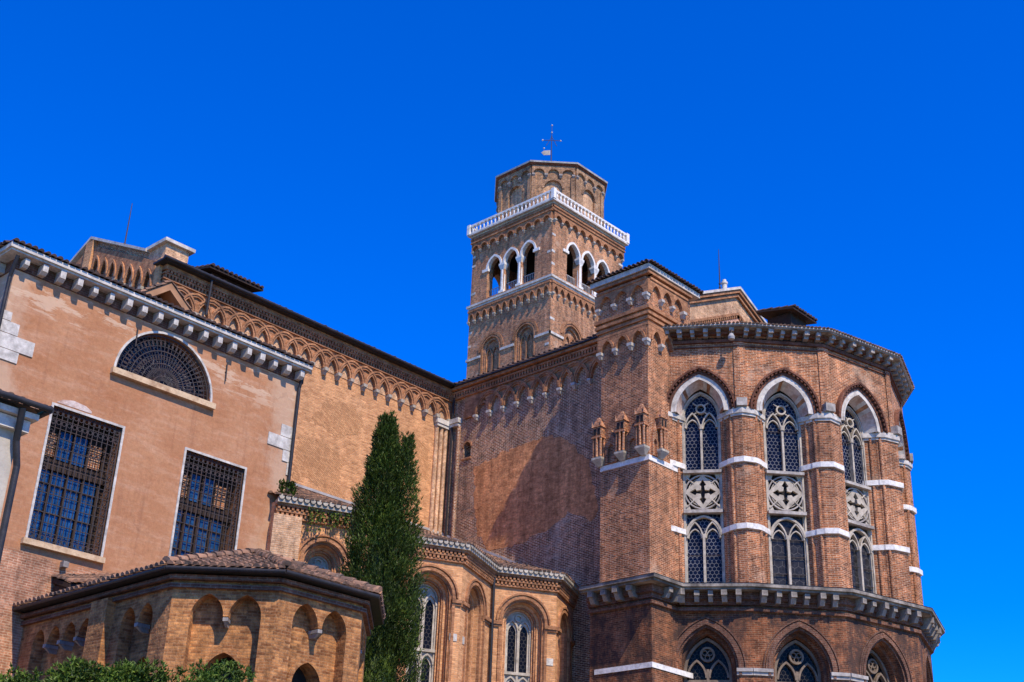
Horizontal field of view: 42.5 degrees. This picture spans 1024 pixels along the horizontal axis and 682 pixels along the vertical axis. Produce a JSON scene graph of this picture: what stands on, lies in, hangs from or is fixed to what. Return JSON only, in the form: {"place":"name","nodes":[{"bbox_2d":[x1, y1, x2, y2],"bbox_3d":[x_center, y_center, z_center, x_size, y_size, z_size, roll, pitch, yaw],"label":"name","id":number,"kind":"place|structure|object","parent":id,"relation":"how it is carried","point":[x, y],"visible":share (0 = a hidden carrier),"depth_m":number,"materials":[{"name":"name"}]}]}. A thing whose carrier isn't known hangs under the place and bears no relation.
{"place":"outdoors","nodes":[
{"label":"outdoors","id":0,"kind":"place"},
{"bbox_2d":[0,389,53,562],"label":"neighbouring house","id":1,"kind":"structure","parent":0,"point":[19,415],"depth_m":21.54,"materials":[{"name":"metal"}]},
{"bbox_2d":[12,548,385,681],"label":"chapel","id":2,"kind":"structure","parent":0,"point":[267,616],"depth_m":30.86,"materials":[{"name":"brick"}]},
{"bbox_2d":[0,0,1023,681],"label":"sky","id":3,"kind":"structure","parent":0,"point":[858,165],"materials":[{"name":"blue"}]},
{"bbox_2d":[465,160,628,378],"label":"bell tower","id":4,"kind":"structure","parent":0,"point":[547,246],"depth_m":113.29,"materials":[{"name":"brick"}]},
{"bbox_2d":[541,125,560,160],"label":"weather vane","id":5,"kind":"object","parent":4,"relation":"on","point":[545,152],"visible":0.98,"depth_m":122.55,"materials":[{"name":"metal"}]},
{"label":"ground","id":6,"kind":"structure","parent":0,"visible":0},
{"bbox_2d":[0,662,45,681],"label":"shrub","id":7,"kind":"object","parent":6,"relation":"on","point":[18,676],"visible":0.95,"depth_m":21.06,"materials":[{"name":"green plant"}]},
{"bbox_2d":[31,654,106,681],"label":"shrub","id":8,"kind":"object","parent":6,"relation":"on","point":[74,670],"visible":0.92,"depth_m":19.45,"materials":[{"name":"green plant"}]},
{"bbox_2d":[90,656,183,681],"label":"shrub","id":9,"kind":"object","parent":6,"relation":"on","point":[128,671],"visible":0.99,"depth_m":19.49,"materials":[{"name":"green plant"}]},
{"bbox_2d":[0,238,313,677],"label":"plastered annex","id":10,"kind":"object","parent":6,"relation":"on","point":[162,430],"visible":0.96,"depth_m":38.52,"materials":[{"name":"orange paint"}]},
{"bbox_2d":[20,402,124,563],"bbox_3d":[-12.345,4.008,36.919,0.640,4.110,2.480,-20,-33,39],"label":"barred window","id":11,"kind":"structure","parent":10,"relation":"in","point":[71,479],"depth_m":37.06,"materials":[{"name":"glass"}]},
{"bbox_2d":[51,573,115,591],"bbox_3d":[-11.379,6.762,35.737,1.100,1.473,2.007,-20,-33,39],"label":"tiled hood","id":12,"kind":"object","parent":10,"relation":"attached to","point":[62,581],"visible":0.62,"depth_m":35.28,"materials":[{"name":"tile"}]},
{"bbox_2d":[110,331,215,409],"bbox_3d":[-10.634,0.716,40.278,0.610,1.930,3.640,-20,-33,39],"label":"lunette window","id":13,"kind":"structure","parent":10,"relation":"in","point":[154,363],"depth_m":40.28,"materials":[{"name":"metal"}]},
{"bbox_2d":[141,280,192,311],"bbox_3d":[-12.047,-0.991,43.626,2.360,1.572,2.436,-20,-33,39],"label":"gabled dormer","id":14,"kind":"object","parent":10,"relation":"on","point":[168,291],"visible":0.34,"depth_m":43.21,"materials":[{"name":"orange brick"}]},
{"bbox_2d":[168,447,246,555],"bbox_3d":[-9.367,5.446,39.899,0.530,3.950,2.320,-20,-33,39],"label":"barred window","id":15,"kind":"structure","parent":10,"relation":"in","point":[202,517],"depth_m":40.19,"materials":[{"name":"glass"}]},
{"bbox_2d":[174,658,255,681],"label":"shrub","id":16,"kind":"object","parent":6,"relation":"on","point":[210,675],"visible":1,"depth_m":19.50,"materials":[{"name":"green plant"}]},
{"bbox_2d":[69,236,456,536],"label":"transept","id":17,"kind":"structure","parent":6,"relation":"on","point":[352,388],"depth_m":54.22,"materials":[{"name":"beige brick"}]},
{"bbox_2d":[124,203,132,243],"bbox_3d":[-15.716,-4.620,53.797,0.106,2.350,0.106,-7,-27,19],"label":"lightning rod","id":18,"kind":"object","parent":17,"relation":"on","point":[128,225],"visible":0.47,"depth_m":53.83,"materials":[{"name":"metal"}]},
{"bbox_2d":[195,263,263,292],"bbox_3d":[-12.068,-1.857,54.787,2.006,2.223,2.704,-20,-33,39],"label":"roof dormer","id":19,"kind":"object","parent":17,"relation":"on","point":[222,273],"visible":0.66,"depth_m":54.45,"materials":[{"name":"brown wood"}]},
{"bbox_2d":[336,410,430,681],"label":"cypress tree","id":20,"kind":"object","parent":6,"relation":"on","point":[389,650],"visible":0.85,"depth_m":37.95,"materials":[{"name":"green plant"}]},
{"bbox_2d":[266,482,580,681],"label":"side chapels","id":21,"kind":"object","parent":6,"relation":"on","point":[488,617],"visible":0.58,"depth_m":46.16,"materials":[{"name":"beige brick"}]},
{"bbox_2d":[277,478,298,496],"bbox_3d":[-7.087,4.671,41.550,0.709,0.660,0.264,13,-27,-22],"label":"weed tuft","id":22,"kind":"object","parent":21,"relation":"on","point":[290,485],"visible":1,"depth_m":41.58,"materials":[{"name":"green plant"}]},
{"bbox_2d":[308,556,328,569],"bbox_3d":[-6.308,10.089,40.542,0.740,7.127,0.180,13,-27,-21],"label":"chapel window","id":23,"kind":"structure","parent":21,"relation":"in","point":[319,561],"depth_m":41.96,"materials":[{"name":"glass"}]},
{"bbox_2d":[305,507,354,534],"bbox_3d":[-5.651,5.804,41.774,1.964,0.874,0.284,13,-27,-22],"label":"creeper","id":24,"kind":"object","parent":21,"relation":"hanging from","point":[331,514],"visible":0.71,"depth_m":41.77,"materials":[{"name":"green plant"}]},
{"bbox_2d":[406,584,437,681],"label":"chapel window","id":25,"kind":"structure","parent":21,"relation":"in","point":[428,635],"depth_m":44.66,"materials":[{"name":"stone"}]},
{"bbox_2d":[504,612,530,681],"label":"chapel window","id":26,"kind":"structure","parent":21,"relation":"in","point":[518,626],"depth_m":47.86,"materials":[{"name":"stone"}]},
{"bbox_2d":[443,259,944,681],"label":"choir apse","id":27,"kind":"structure","parent":6,"relation":"on","point":[667,476],"depth_m":50.10,"materials":[{"name":"brick"}]},
{"bbox_2d":[462,440,471,448],"bbox_3d":[-1.968,4.532,58.039,0.600,0.320,0.050,-20,-33,39],"label":"small window","id":28,"kind":"structure","parent":27,"relation":"in","point":[469,441],"depth_m":58.08,"materials":[{"name":"brick"}]},
{"bbox_2d":[682,392,725,581],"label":"apse window","id":29,"kind":"structure","parent":27,"relation":"in","point":[704,551],"depth_m":49.47,"materials":[{"name":"glass"}]},
{"bbox_2d":[684,638,731,681],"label":"lower window","id":30,"kind":"structure","parent":27,"relation":"in","point":[707,661],"depth_m":46.60,"materials":[{"name":"blue glass"}]},
{"bbox_2d":[718,249,720,288],"bbox_3d":[9.436,-3.204,59.888,0.100,2.200,0.100,-7,-27,19],"label":"lightning rod","id":31,"kind":"object","parent":27,"relation":"on","point":[719,271],"visible":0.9,"depth_m":59.80,"materials":[{"name":"metal"}]},
{"bbox_2d":[721,279,727,288],"bbox_3d":[9.650,-2.466,59.745,0.300,0.760,0.300,-20,-33,39],"label":"chimney pot","id":32,"kind":"object","parent":27,"relation":"on","point":[724,282],"visible":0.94,"depth_m":59.70,"materials":[{"name":"stone"}]},
{"bbox_2d":[728,329,734,340],"bbox_3d":[8.472,-0.180,51.027,0.271,0.460,0.630,3,-25,-1],"label":"floodlight","id":33,"kind":"object","parent":27,"relation":"attached to","point":[731,336],"visible":1,"depth_m":50.75,"materials":[{"name":"metal"}]},
{"bbox_2d":[763,393,809,585],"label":"apse window","id":34,"kind":"structure","parent":27,"relation":"in","point":[785,493],"depth_m":49.29,"materials":[{"name":"glass"}]},
{"bbox_2d":[756,304,817,325],"bbox_3d":[12.408,-0.387,59.186,2.003,2.123,2.002,-20,-33,39],"label":"roof dormer","id":35,"kind":"object","parent":27,"relation":"on","point":[794,314],"visible":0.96,"depth_m":58.95,"materials":[{"name":"brown wood"}]},
{"bbox_2d":[775,640,820,681],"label":"lower window","id":36,"kind":"structure","parent":27,"relation":"in","point":[794,662],"depth_m":46.43,"materials":[{"name":"blue glass"}]},
{"bbox_2d":[841,406,876,593],"bbox_3d":[13.056,6.196,50.315,0.619,7.940,1.482,-30,-40,49],"label":"apse window","id":37,"kind":"structure","parent":27,"relation":"in","point":[857,496],"depth_m":50.25,"materials":[{"name":"stone"}]},
{"bbox_2d":[866,649,889,681],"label":"lower window","id":38,"kind":"structure","parent":27,"relation":"in","point":[876,671],"depth_m":47.55,"materials":[{"name":"white stone"}]}
]}

